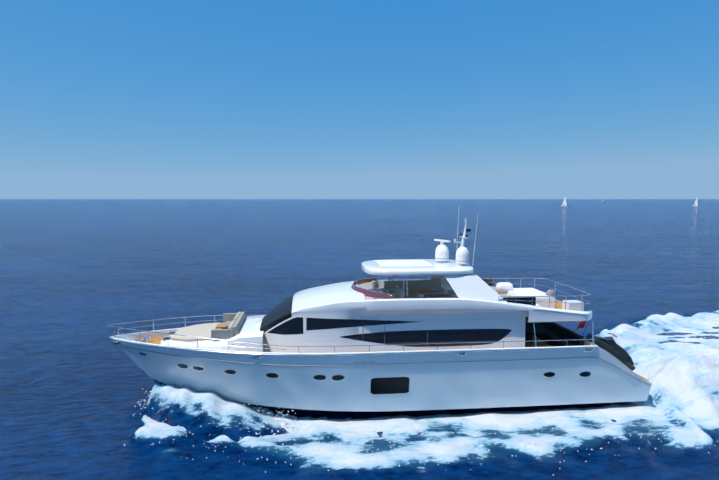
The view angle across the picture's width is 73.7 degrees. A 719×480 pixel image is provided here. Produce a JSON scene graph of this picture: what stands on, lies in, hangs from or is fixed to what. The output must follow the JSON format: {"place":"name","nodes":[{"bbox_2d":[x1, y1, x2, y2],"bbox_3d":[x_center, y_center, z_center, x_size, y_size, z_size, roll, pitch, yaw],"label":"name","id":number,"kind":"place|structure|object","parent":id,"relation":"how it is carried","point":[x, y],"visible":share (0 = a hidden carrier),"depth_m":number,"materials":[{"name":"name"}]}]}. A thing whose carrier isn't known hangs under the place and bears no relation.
{"place":"outdoors","nodes":[
{"label":"outdoors","id":0,"kind":"place"},
{"bbox_2d":[113,336,592,393],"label":"portholes","id":1,"kind":"object","parent":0,"point":[392,385],"visible":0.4,"depth_m":21.49,"materials":[{"name":"black glass"}]},
{"bbox_2d":[0,199,718,436],"bbox_3d":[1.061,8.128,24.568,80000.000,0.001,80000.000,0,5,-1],"label":"sea","id":2,"kind":"structure","parent":0,"point":[76,275],"depth_m":93.40,"materials":[{"name":"liquid"}]},
{"bbox_2d":[0,298,718,479],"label":"sea wake patch","id":3,"kind":"object","parent":2,"relation":"on","point":[71,417],"visible":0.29,"depth_m":20.88,"materials":[{"name":"liquid"}]},
{"bbox_2d":[140,383,289,442],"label":"bow wave","id":4,"kind":"object","parent":3,"relation":"on","point":[188,409],"visible":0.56,"depth_m":21.27,"materials":[{"name":"liquid"}]},
{"bbox_2d":[124,329,718,475],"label":"wake spray","id":5,"kind":"object","parent":3,"relation":"on","point":[385,426],"visible":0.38,"depth_m":20.55,"materials":[{"name":"white liquid"}]},
{"bbox_2d":[109,336,651,411],"bbox_3d":[0.868,6.639,24.419,25.800,4.170,6.300,0,5,-6],"label":"hull","id":6,"kind":"object","parent":2,"relation":"in","point":[483,382],"visible":0.62,"depth_m":21.86,"materials":[{"name":"white plastic"}]},
{"bbox_2d":[113,328,595,367],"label":"deck","id":7,"kind":"structure","parent":6,"relation":"on","point":[540,344],"depth_m":23.11,"materials":[{"name":"white plastic"}]},
{"bbox_2d":[135,331,175,342],"bbox_3d":[-9.828,4.770,23.084,1.860,0.348,1.860,0,5,-6],"label":"mooring hardware","id":8,"kind":"object","parent":7,"relation":"on","point":[146,340],"visible":0.6,"depth_m":23.02,"materials":[{"name":"silver metal"}]},
{"bbox_2d":[160,311,264,351],"bbox_3d":[-7.024,4.583,23.376,4.900,1.484,4.220,0,5,-6],"label":"foredeck","id":9,"kind":"object","parent":7,"relation":"on","point":[239,327],"visible":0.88,"depth_m":22.04,"materials":[{"name":"grey and beige cushion fabric"},{"name":"white fiberglass"}]},
{"bbox_2d":[107,278,594,352],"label":"rails","id":10,"kind":"object","parent":7,"relation":"on","point":[529,300],"visible":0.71,"depth_m":22.27,"materials":[{"name":"silver metal"}]},
{"bbox_2d":[254,280,591,352],"bbox_3d":[2.920,3.861,24.407,16.200,3.029,5.380,0,5,-6],"label":"deckhouse","id":11,"kind":"object","parent":7,"relation":"on","point":[343,300],"visible":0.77,"depth_m":21.95,"materials":[{"name":"white fiberglass"},{"name":"dark glass"}]},
{"bbox_2d":[351,278,392,298],"bbox_3d":[0.373,2.357,23.999,1.759,0.354,5.000,0,5,-6],"label":"windscreen","id":12,"kind":"object","parent":11,"relation":"on","point":[370,293],"visible":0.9,"depth_m":22.55,"materials":[{"name":"red"}]},
{"bbox_2d":[267,317,511,346],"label":"windows","id":13,"kind":"structure","parent":11,"relation":"attached to","point":[453,337],"depth_m":21.92,"materials":[{"name":"black glass"}]},
{"bbox_2d":[384,320,427,346],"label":"window mullions","id":14,"kind":"object","parent":13,"relation":"attached to","point":[384,334],"depth_m":21.82,"materials":[{"name":"silver metal"}]},
{"bbox_2d":[361,259,507,302],"bbox_3d":[3.427,1.968,24.301,6.600,1.665,5.240,0,5,-6],"label":"hardtop","id":15,"kind":"object","parent":11,"relation":"on","point":[463,282],"visible":0.98,"depth_m":22.34,"materials":[{"name":"white plastic"}]},
{"bbox_2d":[434,215,477,265],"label":"radar antennas","id":16,"kind":"object","parent":15,"relation":"on","point":[442,254],"visible":0.96,"depth_m":24.11,"materials":[{"name":"white plastic"}]},
{"bbox_2d":[368,280,583,310],"bbox_3d":[5.550,2.874,24.605,10.280,1.120,4.535,0,5,-6],"label":"deck furniture","id":17,"kind":"object","parent":11,"relation":"on","point":[424,288],"visible":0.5,"depth_m":25.39,"materials":[{"name":"beige"}]},
{"bbox_2d":[110,339,648,384],"bbox_3d":[0.891,5.684,24.340,25.578,2.190,6.420,0,5,-6],"label":"rub rail","id":18,"kind":"object","parent":6,"relation":"on","point":[362,354],"visible":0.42,"depth_m":21.37,"materials":[{"name":"silver metal"}]},
{"bbox_2d":[525,312,651,386],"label":"aft deck","id":19,"kind":"structure","parent":6,"relation":"on","point":[549,331],"depth_m":24.60,"materials":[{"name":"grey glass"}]},
{"bbox_2d":[586,333,635,370],"bbox_3d":[12.660,5.376,24.144,2.800,1.181,1.146,33,1,-8],"label":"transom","id":20,"kind":"object","parent":19,"relation":"on","point":[610,345],"visible":0.69,"depth_m":23.84,"materials":[{"name":"grey"}]},
{"bbox_2d":[0,0,718,198],"label":"sky","id":21,"kind":"structure","parent":0,"point":[100,99],"materials":[{"name":"blue"}]}
]}

